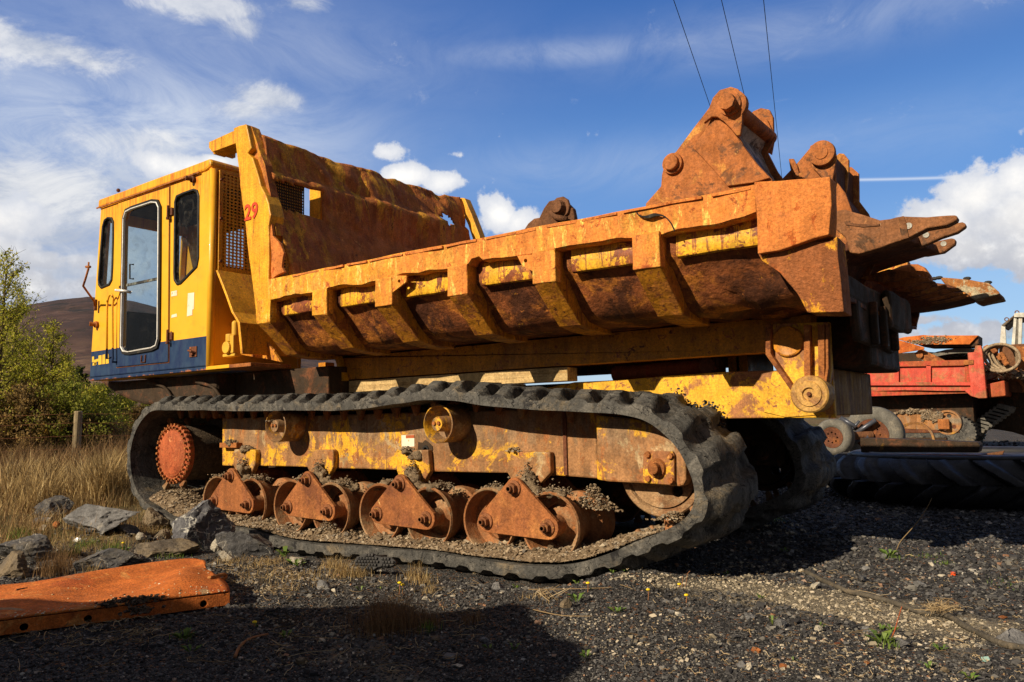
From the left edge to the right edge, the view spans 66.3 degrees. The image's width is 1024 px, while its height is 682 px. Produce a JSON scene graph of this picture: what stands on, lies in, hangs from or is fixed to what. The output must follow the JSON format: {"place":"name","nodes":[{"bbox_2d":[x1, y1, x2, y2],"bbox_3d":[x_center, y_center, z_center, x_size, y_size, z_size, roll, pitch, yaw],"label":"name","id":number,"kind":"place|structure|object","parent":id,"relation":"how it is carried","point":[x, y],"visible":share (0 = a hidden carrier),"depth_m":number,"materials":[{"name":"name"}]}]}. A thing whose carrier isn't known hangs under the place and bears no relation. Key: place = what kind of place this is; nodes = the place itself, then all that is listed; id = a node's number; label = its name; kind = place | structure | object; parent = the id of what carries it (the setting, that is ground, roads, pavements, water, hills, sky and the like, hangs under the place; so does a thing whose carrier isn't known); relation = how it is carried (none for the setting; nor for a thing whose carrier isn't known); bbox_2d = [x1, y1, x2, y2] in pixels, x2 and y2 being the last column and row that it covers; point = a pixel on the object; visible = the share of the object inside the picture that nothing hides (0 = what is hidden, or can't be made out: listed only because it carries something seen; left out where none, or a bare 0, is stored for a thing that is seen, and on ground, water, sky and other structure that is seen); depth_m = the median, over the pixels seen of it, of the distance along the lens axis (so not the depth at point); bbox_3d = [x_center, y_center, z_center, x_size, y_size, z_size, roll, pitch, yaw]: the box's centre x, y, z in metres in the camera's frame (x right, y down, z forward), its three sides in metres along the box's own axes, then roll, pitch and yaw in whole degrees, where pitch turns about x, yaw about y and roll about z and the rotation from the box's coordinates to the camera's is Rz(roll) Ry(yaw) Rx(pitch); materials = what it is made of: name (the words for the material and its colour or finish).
{"place":"outdoors","nodes":[
{"label":"outdoors","id":0,"kind":"place"},
{"bbox_2d":[0,443,137,513],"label":"tall dry grass","id":1,"kind":"structure","parent":0,"point":[107,476],"depth_m":8.60,"materials":[{"name":"plant"}]},
{"bbox_2d":[0,297,336,405],"bbox_3d":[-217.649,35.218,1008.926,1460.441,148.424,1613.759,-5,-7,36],"label":"hills","id":2,"kind":"structure","parent":0,"point":[75,316],"depth_m":601.17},
{"bbox_2d":[0,418,1023,681],"bbox_3d":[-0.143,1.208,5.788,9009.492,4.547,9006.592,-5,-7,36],"label":"ground","id":3,"kind":"structure","parent":0,"point":[678,624],"depth_m":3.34,"materials":[{"name":"gravel"}]},
{"bbox_2d":[0,550,30,578],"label":"boulder","id":4,"kind":"object","parent":3,"relation":"on","point":[13,564],"visible":0.83,"depth_m":4.79,"materials":[{"name":"stone"}]},
{"bbox_2d":[0,398,37,458],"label":"shrub","id":5,"kind":"object","parent":3,"relation":"on","point":[12,423],"visible":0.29,"depth_m":16.83,"materials":[{"name":"green plant"}]},
{"bbox_2d":[0,534,51,561],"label":"boulder","id":6,"kind":"object","parent":3,"relation":"on","point":[38,544],"visible":0.81,"depth_m":5.31,"materials":[{"name":"stone"}]},
{"bbox_2d":[0,284,58,405],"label":"larch tree","id":7,"kind":"object","parent":3,"relation":"on","point":[24,326],"visible":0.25,"depth_m":23.02,"materials":[{"name":"green plant"}]},
{"bbox_2d":[2,338,56,400],"bbox_3d":[-12.513,1.521,20.402,1.928,3.318,1.763,3,-7,-34],"label":"larch tree","id":8,"kind":"object","parent":3,"relation":"on","point":[28,348],"visible":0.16,"depth_m":20.44,"materials":[{"name":"green plant"}]},
{"bbox_2d":[0,245,61,434],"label":"larch tree","id":9,"kind":"object","parent":3,"relation":"on","point":[4,314],"visible":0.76,"depth_m":17.76,"materials":[{"name":"green plant"}]},
{"bbox_2d":[0,381,66,454],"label":"shrub","id":10,"kind":"object","parent":3,"relation":"on","point":[26,399],"visible":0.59,"depth_m":17.09,"materials":[{"name":"green plant"}]},
{"bbox_2d":[3,376,67,438],"bbox_3d":[-10.887,1.975,18.043,2.897,2.402,2.644,-5,-7,36],"label":"shrub","id":11,"kind":"object","parent":3,"relation":"on","point":[30,382],"visible":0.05,"depth_m":17.97,"materials":[{"name":"green plant"}]},
{"bbox_2d":[0,395,83,455],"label":"shrub","id":12,"kind":"object","parent":3,"relation":"on","point":[40,404],"visible":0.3,"depth_m":17.27,"materials":[{"name":"green plant"}]},
{"bbox_2d":[32,495,73,518],"bbox_3d":[-4.334,1.615,7.396,0.351,0.292,0.222,1,-6,-25],"label":"boulder","id":13,"kind":"object","parent":3,"relation":"on","point":[51,503],"visible":0.52,"depth_m":7.38,"materials":[{"name":"stone"}]},
{"bbox_2d":[23,316,91,427],"bbox_3d":[-12.117,1.297,20.760,2.298,3.925,2.526,-5,-7,36],"label":"larch tree","id":14,"kind":"object","parent":3,"relation":"on","point":[55,370],"visible":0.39,"depth_m":20.73,"materials":[{"name":"green plant"}]},
{"bbox_2d":[1,372,116,407],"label":"shrub","id":15,"kind":"object","parent":3,"relation":"on","point":[65,384],"depth_m":22.53,"materials":[{"name":"green plant"}]},
{"bbox_2d":[0,379,123,453],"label":"shrub","id":16,"kind":"object","parent":3,"relation":"on","point":[71,396],"visible":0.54,"depth_m":17.62,"materials":[{"name":"green plant"}]},
{"bbox_2d":[0,411,130,455],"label":"wire fence","id":17,"kind":"object","parent":3,"relation":"on","point":[77,425],"visible":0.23,"depth_m":15.36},
{"bbox_2d":[0,428,131,475],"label":"dry grass","id":18,"kind":"structure","parent":3,"relation":"on","point":[56,455],"depth_m":12.82,"materials":[{"name":"brown dry plant grass"}]},
{"bbox_2d":[57,351,82,391],"bbox_3d":[-12.887,1.838,22.556,1.800,3.262,1.770,-1,-6,2],"label":"larch tree","id":19,"kind":"object","parent":3,"relation":"on","point":[73,377],"visible":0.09,"depth_m":22.56,"materials":[{"name":"green plant"}]},
{"bbox_2d":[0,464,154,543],"bbox_3d":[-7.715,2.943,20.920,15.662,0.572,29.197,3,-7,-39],"label":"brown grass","id":20,"kind":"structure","parent":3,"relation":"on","point":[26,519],"depth_m":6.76,"materials":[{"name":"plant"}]},
{"bbox_2d":[0,463,155,542],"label":"dry grass","id":21,"kind":"structure","parent":3,"relation":"on","point":[56,530],"depth_m":6.79,"materials":[{"name":"plant"}]},
{"bbox_2d":[73,364,90,386],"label":"spruce tree","id":22,"kind":"object","parent":3,"relation":"on","point":[81,371],"visible":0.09,"depth_m":41.89,"materials":[{"name":"green plant"}]},
{"bbox_2d":[46,411,125,453],"bbox_3d":[-9.831,2.315,17.859,1.841,1.474,1.688,-5,-7,36],"label":"shrub","id":23,"kind":"object","parent":3,"relation":"on","point":[86,426],"visible":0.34,"depth_m":17.74,"materials":[{"name":"green plant"}]},
{"bbox_2d":[63,504,138,533],"bbox_3d":[-3.354,1.455,6.383,0.703,0.259,0.262,-4,-6,23],"label":"boulder","id":24,"kind":"object","parent":3,"relation":"on","point":[106,519],"visible":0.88,"depth_m":6.29,"materials":[{"name":"grey stone"}]},
{"bbox_2d":[70,381,133,434],"bbox_3d":[-10.667,2.076,19.445,2.752,2.242,2.538,-5,-7,36],"label":"shrub","id":25,"kind":"object","parent":3,"relation":"on","point":[103,400],"visible":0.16,"depth_m":19.66,"materials":[{"name":"green plant"}]},
{"bbox_2d":[73,548,134,570],"bbox_3d":[-2.623,1.420,5.023,0.392,0.172,0.214,-1,-6,-1],"label":"boulder","id":26,"kind":"object","parent":3,"relation":"on","point":[112,557],"visible":0.69,"depth_m":4.98,"materials":[{"name":"stone"}]},
{"bbox_2d":[83,409,132,453],"bbox_3d":[-9.373,2.321,18.334,1.722,1.507,1.701,1,-6,-23],"label":"shrub","id":27,"kind":"object","parent":3,"relation":"on","point":[119,429],"visible":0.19,"depth_m":18.16,"materials":[{"name":"green plant"}]},
{"bbox_2d":[80,381,143,432],"bbox_3d":[-11.407,2.241,22.384,2.750,2.409,2.670,1,-6,-23],"label":"shrub","id":28,"kind":"object","parent":3,"relation":"on","point":[115,398],"visible":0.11,"depth_m":22.45,"materials":[{"name":"green plant"}]},
{"bbox_2d":[0,558,229,635],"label":"steel plate","id":29,"kind":"object","parent":3,"relation":"on","point":[182,578],"visible":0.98,"depth_m":3.75,"materials":[{"name":"metal"}]},
{"bbox_2d":[94,592,165,615],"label":"soil lumps","id":30,"kind":"object","parent":29,"relation":"on","point":[140,599],"visible":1,"depth_m":3.52,"materials":[{"name":"soil"}]},
{"bbox_2d":[114,524,138,533],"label":"stone","id":31,"kind":"object","parent":3,"relation":"on","point":[129,528],"visible":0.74,"depth_m":6.34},
{"bbox_2d":[111,392,147,414],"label":"shrub","id":32,"kind":"object","parent":3,"relation":"on","point":[121,397],"visible":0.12,"depth_m":23.31,"materials":[{"name":"green plant"}]},
{"bbox_2d":[117,403,149,437],"bbox_3d":[-10.415,2.553,21.610,2.031,1.801,1.751,-3,-6,19],"label":"shrub","id":33,"kind":"object","parent":3,"relation":"on","point":[136,413],"visible":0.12,"depth_m":21.47,"materials":[{"name":"green plant"}]},
{"bbox_2d":[128,553,145,562],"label":"boulder","id":34,"kind":"object","parent":3,"relation":"on","point":[136,558],"visible":0.47,"depth_m":5.19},
{"bbox_2d":[135,532,145,541],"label":"stone","id":35,"kind":"object","parent":3,"relation":"on","point":[140,537],"visible":0.98,"depth_m":5.96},
{"bbox_2d":[142,507,169,528],"bbox_3d":[-3.146,1.558,6.889,0.308,0.189,0.177,-2,-6,10],"label":"boulder","id":36,"kind":"object","parent":3,"relation":"on","point":[157,519],"visible":0.93,"depth_m":6.85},
{"bbox_2d":[154,529,170,538],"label":"stone","id":37,"kind":"object","parent":3,"relation":"on","point":[165,533],"visible":0.7,"depth_m":6.41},
{"bbox_2d":[134,538,199,557],"bbox_3d":[-2.430,1.470,5.455,0.528,0.188,0.297,-2,-6,8],"label":"boulder","id":38,"kind":"object","parent":3,"relation":"on","point":[179,546],"visible":0.62,"depth_m":5.38,"materials":[{"name":"stone"}]},
{"bbox_2d":[172,627,195,638],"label":"weed","id":39,"kind":"object","parent":3,"relation":"on","point":[184,631],"visible":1,"depth_m":3.22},
{"bbox_2d":[172,499,235,548],"bbox_3d":[-2.307,1.418,5.873,0.442,0.469,0.258,2,-7,-30],"label":"boulder","id":40,"kind":"object","parent":3,"relation":"on","point":[202,523],"visible":0.73,"depth_m":5.78,"materials":[{"name":"stone"}]},
{"bbox_2d":[210,538,222,551],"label":"stone","id":41,"kind":"object","parent":3,"relation":"on","point":[214,547],"visible":0.38,"depth_m":5.53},
{"bbox_2d":[219,551,234,560],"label":"stone","id":42,"kind":"object","parent":3,"relation":"on","point":[224,553],"visible":0.67,"depth_m":5.19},
{"bbox_2d":[3,529,486,642],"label":"dead red grass","id":43,"kind":"structure","parent":3,"relation":"on","point":[393,623],"depth_m":3.42,"materials":[{"name":"plant"}]},
{"bbox_2d":[215,530,274,556],"bbox_3d":[-1.835,1.421,5.431,0.407,0.239,0.235,0,-6,-8],"label":"boulder","id":44,"kind":"object","parent":3,"relation":"on","point":[238,543],"visible":0.88,"depth_m":5.34,"materials":[{"name":"stone"}]},
{"bbox_2d":[233,633,268,658],"bbox_3d":[-1.046,1.201,3.100,0.047,0.027,0.282,-2,-6,8],"label":"twig","id":45,"kind":"object","parent":3,"relation":"on","point":[241,645],"visible":0.99,"depth_m":3.10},
{"bbox_2d":[0,485,559,603],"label":"straw tufts","id":46,"kind":"object","parent":3,"relation":"on","point":[329,567],"visible":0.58,"depth_m":4.88,"materials":[{"name":"plant"}]},
{"bbox_2d":[277,546,289,556],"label":"weed","id":47,"kind":"object","parent":3,"relation":"on","point":[284,549],"visible":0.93,"depth_m":5.28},
{"bbox_2d":[289,556,305,564],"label":"stone","id":48,"kind":"object","parent":3,"relation":"on","point":[293,559],"visible":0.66,"depth_m":5.03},
{"bbox_2d":[295,657,307,665],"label":"stone","id":49,"kind":"object","parent":3,"relation":"on","point":[300,659],"visible":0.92,"depth_m":2.90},
{"bbox_2d":[317,580,330,589],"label":"stone","id":50,"kind":"object","parent":3,"relation":"on","point":[322,584],"visible":0.93,"depth_m":4.17,"materials":[{"name":"grey stone"}]},
{"bbox_2d":[354,553,396,570],"bbox_3d":[-0.801,1.319,4.698,0.269,0.104,0.161,-2,-6,12],"label":"boot sole","id":51,"kind":"object","parent":3,"relation":"on","point":[372,561],"visible":0.98,"depth_m":4.64,"materials":[{"name":"rubber"}]},
{"bbox_2d":[442,652,456,660],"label":"stone","id":52,"kind":"object","parent":3,"relation":"on","point":[447,654],"visible":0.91,"depth_m":2.93,"materials":[{"name":"grey stone"}]},
{"bbox_2d":[491,582,503,589],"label":"stone","id":53,"kind":"object","parent":3,"relation":"on","point":[496,585],"visible":0.79,"depth_m":4.19,"materials":[{"name":"grey stone"}]},
{"bbox_2d":[82,125,918,583],"bbox_3d":[-0.757,-0.025,6.821,7.503,3.466,2.955,-5,-7,36],"label":"tracked dump truck","id":54,"kind":"object","parent":3,"relation":"on","point":[358,273],"visible":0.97,"depth_m":5.33,"materials":[{"name":"metal"}]},
{"bbox_2d":[218,440,566,499],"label":"caked mud","id":55,"kind":"structure","parent":54,"relation":"on","point":[418,483],"depth_m":5.50,"materials":[{"name":"soil"}]},
{"bbox_2d":[149,487,677,562],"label":"dried mud","id":56,"kind":"structure","parent":54,"relation":"in","point":[525,555],"depth_m":5.35,"materials":[{"name":"soil"}]},
{"bbox_2d":[167,419,684,545],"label":"mud clods","id":57,"kind":"object","parent":54,"relation":"in","point":[584,503],"visible":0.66,"depth_m":5.03,"materials":[{"name":"soil"}]},
{"bbox_2d":[349,367,577,391],"bbox_3d":[-0.543,0.312,6.014,2.366,0.096,0.132,-5,-7,36],"label":"timber packing","id":58,"kind":"object","parent":54,"relation":"in","point":[548,375],"visible":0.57,"depth_m":5.68,"materials":[{"name":"wood"}]},
{"bbox_2d":[525,197,577,228],"bbox_3d":[0.246,-0.864,5.825,0.231,0.248,0.775,1,-6,-17],"label":"coupling bracket","id":59,"kind":"object","parent":54,"relation":"attached to","point":[559,209],"visible":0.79,"depth_m":5.51,"materials":[{"name":"metal"}]},
{"bbox_2d":[671,388,725,427],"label":"chippings on track","id":60,"kind":"object","parent":54,"relation":"on","point":[694,405],"visible":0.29,"depth_m":4.71,"materials":[{"name":"gravel"}]},
{"bbox_2d":[646,87,783,204],"bbox_3d":[1.290,-0.943,4.542,0.903,1.030,0.740,-5,-7,36],"label":"digger bucket","id":61,"kind":"object","parent":54,"relation":"on","point":[729,141],"visible":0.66,"depth_m":4.38,"materials":[{"name":"orange rusty steel"}]},
{"bbox_2d":[783,140,966,283],"bbox_3d":[2.198,-0.769,4.736,0.985,0.865,1.285,-5,-7,36],"label":"digger bucket","id":62,"kind":"object","parent":54,"relation":"on","point":[873,245],"visible":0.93,"depth_m":4.52,"materials":[{"name":"metal"}]},
{"bbox_2d":[860,264,1004,313],"bbox_3d":[2.790,-0.373,5.290,0.828,0.287,1.252,-5,-7,36],"label":"digger bucket","id":63,"kind":"object","parent":54,"relation":"on","point":[917,288],"visible":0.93,"depth_m":5.21,"materials":[{"name":"metal"}]},
{"bbox_2d":[3,517,1018,648],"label":"green grass","id":64,"kind":"structure","parent":3,"relation":"on","point":[430,626],"depth_m":5.40,"materials":[{"name":"plant"}]},
{"bbox_2d":[1,544,1023,680],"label":"fallen straw","id":65,"kind":"object","parent":3,"relation":"on","point":[279,650],"visible":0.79,"depth_m":3.29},
{"bbox_2d":[532,585,569,599],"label":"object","id":66,"kind":"object","parent":3,"relation":"on","point":[545,590],"visible":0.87,"depth_m":3.91,"materials":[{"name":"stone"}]},
{"bbox_2d":[560,598,571,607],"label":"stone","id":67,"kind":"object","parent":3,"relation":"on","point":[566,603],"visible":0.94,"depth_m":3.67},
{"bbox_2d":[568,592,584,600],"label":"weed","id":68,"kind":"object","parent":3,"relation":"on","point":[575,596],"visible":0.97,"depth_m":3.78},
{"bbox_2d":[736,660,745,667],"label":"stone","id":69,"kind":"object","parent":3,"relation":"on","point":[741,664],"visible":0.96,"depth_m":2.77,"materials":[{"name":"grey stone"}]},
{"bbox_2d":[744,613,755,619],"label":"stone","id":70,"kind":"object","parent":3,"relation":"on","point":[748,616],"visible":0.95,"depth_m":3.40,"materials":[{"name":"grey stone"}]},
{"bbox_2d":[773,618,786,627],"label":"stone","id":71,"kind":"object","parent":3,"relation":"on","point":[778,622],"visible":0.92,"depth_m":3.26,"materials":[{"name":"grey stone"}]},
{"bbox_2d":[818,407,905,455],"bbox_3d":[5.291,1.435,11.931,1.146,0.866,0.890,-5,-7,36],"label":"truck axle","id":72,"kind":"object","parent":3,"relation":"on","point":[843,434],"visible":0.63,"depth_m":11.85,"materials":[{"name":"metal"}]},
{"bbox_2d":[864,628,894,642],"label":"weed","id":73,"kind":"object","parent":3,"relation":"on","point":[885,634],"visible":1,"depth_m":3.07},
{"bbox_2d":[879,549,897,555],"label":"weed","id":74,"kind":"object","parent":3,"relation":"on","point":[890,552],"visible":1,"depth_m":4.88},
{"bbox_2d":[889,637,908,646],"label":"stone","id":75,"kind":"object","parent":3,"relation":"on","point":[902,642],"visible":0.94,"depth_m":3.03,"materials":[{"name":"grey stone"}]},
{"bbox_2d":[780,440,1021,485],"bbox_3d":[9.456,2.201,15.276,9.050,0.150,16.042,-5,-7,36],"label":"yard rubble","id":76,"kind":"object","parent":3,"relation":"on","point":[1008,442],"visible":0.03,"depth_m":20.22,"materials":[{"name":"stone"}]},
{"bbox_2d":[803,569,1023,649],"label":"hose","id":77,"kind":"object","parent":3,"relation":"on","point":[986,636],"visible":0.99,"depth_m":3.52,"materials":[{"name":"rubber"}]},
{"bbox_2d":[896,498,931,549],"bbox_3d":[2.575,1.176,5.023,0.232,0.347,0.007,-5,-7,36],"label":"straw stem","id":78,"kind":"object","parent":3,"relation":"on","point":[913,526],"visible":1,"depth_m":5.03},
{"bbox_2d":[904,422,934,439],"bbox_3d":[6.924,1.690,13.452,0.600,0.600,0.080,-5,-7,36],"label":"sprocket ring","id":79,"kind":"object","parent":3,"relation":"on","point":[925,426],"visible":0.35,"depth_m":13.37,"materials":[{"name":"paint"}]},
{"bbox_2d":[913,580,926,587],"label":"stone","id":80,"kind":"object","parent":3,"relation":"on","point":[918,583],"visible":0.88,"depth_m":4.06,"materials":[{"name":"grey stone"}]},
{"bbox_2d":[829,345,1011,441],"bbox_3d":[9.590,1.410,18.603,3.762,2.263,2.485,-5,-7,36],"label":"tracked dump truck","id":81,"kind":"object","parent":3,"relation":"on","point":[959,387],"visible":0.56,"depth_m":17.53,"materials":[{"name":"red paint"}]},
{"bbox_2d":[899,340,923,353],"bbox_3d":[8.960,0.179,18.214,1.122,0.430,0.100,-5,-7,36],"label":"steel sheet","id":82,"kind":"object","parent":81,"relation":"on","point":[905,347],"visible":0.42,"depth_m":18.04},
{"bbox_2d":[914,350,943,360],"bbox_3d":[9.596,0.357,17.969,0.644,0.344,0.220,-5,-7,36],"label":"scrap girder","id":83,"kind":"object","parent":81,"relation":"on","point":[923,355],"visible":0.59,"depth_m":17.98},
{"bbox_2d":[899,352,967,361],"bbox_3d":[10.008,0.483,19.348,2.206,0.418,0.429,-5,-7,36],"label":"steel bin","id":84,"kind":"object","parent":81,"relation":"in","point":[908,357],"visible":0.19,"depth_m":19.23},
{"bbox_2d":[922,348,986,369],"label":"rubber track","id":85,"kind":"structure","parent":81,"relation":"in","point":[950,353],"depth_m":18.17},
{"bbox_2d":[899,335,982,348],"bbox_3d":[10.025,0.032,18.409,1.695,0.333,0.948,-5,-7,36],"label":"hopper tray","id":86,"kind":"object","parent":85,"relation":"on","point":[948,341],"visible":0.91,"depth_m":18.00,"materials":[{"name":"metal"}]},
{"bbox_2d":[982,348,998,379],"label":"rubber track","id":87,"kind":"structure","parent":81,"relation":"in","point":[990,376],"depth_m":17.31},
{"bbox_2d":[983,345,1009,365],"bbox_3d":[10.590,0.315,17.130,0.468,0.478,0.200,-5,-7,36],"label":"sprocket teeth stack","id":88,"kind":"object","parent":81,"relation":"on","point":[1001,356],"visible":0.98,"depth_m":17.00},
{"bbox_2d":[983,343,1020,372],"bbox_3d":[10.662,0.373,17.103,0.785,0.663,0.416,-5,-7,36],"label":"wire rope coil","id":89,"kind":"object","parent":81,"relation":"hanging from","point":[999,367],"visible":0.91,"depth_m":17.07,"materials":[{"name":"fabric"}]},
{"bbox_2d":[985,369,1023,380],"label":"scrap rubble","id":90,"kind":"object","parent":81,"relation":"on","point":[1014,374],"visible":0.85,"depth_m":17.15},
{"bbox_2d":[1015,346,1023,369],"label":"rusty plate","id":91,"kind":"object","parent":90,"relation":"on","point":[1021,350],"visible":0.58,"depth_m":17.15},
{"bbox_2d":[986,379,1023,396],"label":"scrap beam","id":92,"kind":"structure","parent":81,"relation":"attached to","point":[1014,385],"depth_m":17.54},
{"bbox_2d":[827,446,1023,509],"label":"giant tyre","id":93,"kind":"object","parent":3,"relation":"on","point":[966,480],"visible":0.94,"depth_m":7.20,"materials":[{"name":"rubber"}]},
{"bbox_2d":[860,437,981,451],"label":"steel beam","id":94,"kind":"structure","parent":93,"relation":"on","point":[875,444],"depth_m":8.06,"materials":[{"name":"metal"}]},
{"bbox_2d":[984,450,1004,454],"bbox_3d":[4.816,1.138,7.871,0.229,0.074,0.100,-5,-7,36],"label":"steel offcut","id":95,"kind":"object","parent":93,"relation":"on","point":[998,453],"visible":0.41,"depth_m":7.81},
{"bbox_2d":[896,410,962,439],"bbox_3d":[8.228,1.841,15.696,1.414,0.895,0.390,-5,-7,36],"label":"track carriage","id":96,"kind":"object","parent":3,"relation":"on","point":[944,424],"visible":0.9,"depth_m":15.44,"materials":[{"name":"paint"}]},
{"bbox_2d":[894,408,942,422],"bbox_3d":[8.175,1.501,15.789,0.977,0.322,0.418,-5,-7,36],"label":"mud heap","id":97,"kind":"object","parent":96,"relation":"on","point":[929,414],"visible":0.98,"depth_m":15.54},
{"bbox_2d":[914,596,966,615],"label":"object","id":98,"kind":"object","parent":3,"relation":"on","point":[934,607],"visible":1,"depth_m":3.51,"materials":[{"name":"plant"}]},
{"bbox_2d":[961,671,979,679],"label":"weed","id":99,"kind":"object","parent":3,"relation":"on","point":[972,674],"visible":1,"depth_m":2.65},
{"bbox_2d":[975,392,1023,435],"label":"scrap hulk","id":100,"kind":"object","parent":3,"relation":"on","point":[1004,414],"visible":0.72,"depth_m":17.96,"materials":[{"name":"metal"}]},
{"bbox_2d":[1000,310,1023,392],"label":"tractor cab","id":101,"kind":"object","parent":100,"relation":"on","point":[1015,321],"visible":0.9,"depth_m":18.27,"materials":[{"name":"white paint"}]},
{"bbox_2d":[996,628,1023,643],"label":"stone","id":102,"kind":"object","parent":3,"relation":"on","point":[1013,635],"visible":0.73,"depth_m":3.08,"materials":[{"name":"grey stone"}]},
{"bbox_2d":[0,0,1023,384],"label":"sky","id":103,"kind":"structure","parent":0,"point":[509,108],"materials":[{"name":"blue"}]},
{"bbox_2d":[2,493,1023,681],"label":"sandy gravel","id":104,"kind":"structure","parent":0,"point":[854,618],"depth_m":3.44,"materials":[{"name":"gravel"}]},
{"bbox_2d":[673,0,709,104],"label":"power line","id":105,"kind":"object","parent":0,"point":[691,51],"visible":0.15,"depth_m":18.65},
{"bbox_2d":[721,0,743,92],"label":"power line","id":106,"kind":"object","parent":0,"point":[732,45],"visible":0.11,"depth_m":18.39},
{"bbox_2d":[763,0,781,175],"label":"power line","id":107,"kind":"object","parent":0,"point":[772,83],"visible":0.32,"depth_m":20.16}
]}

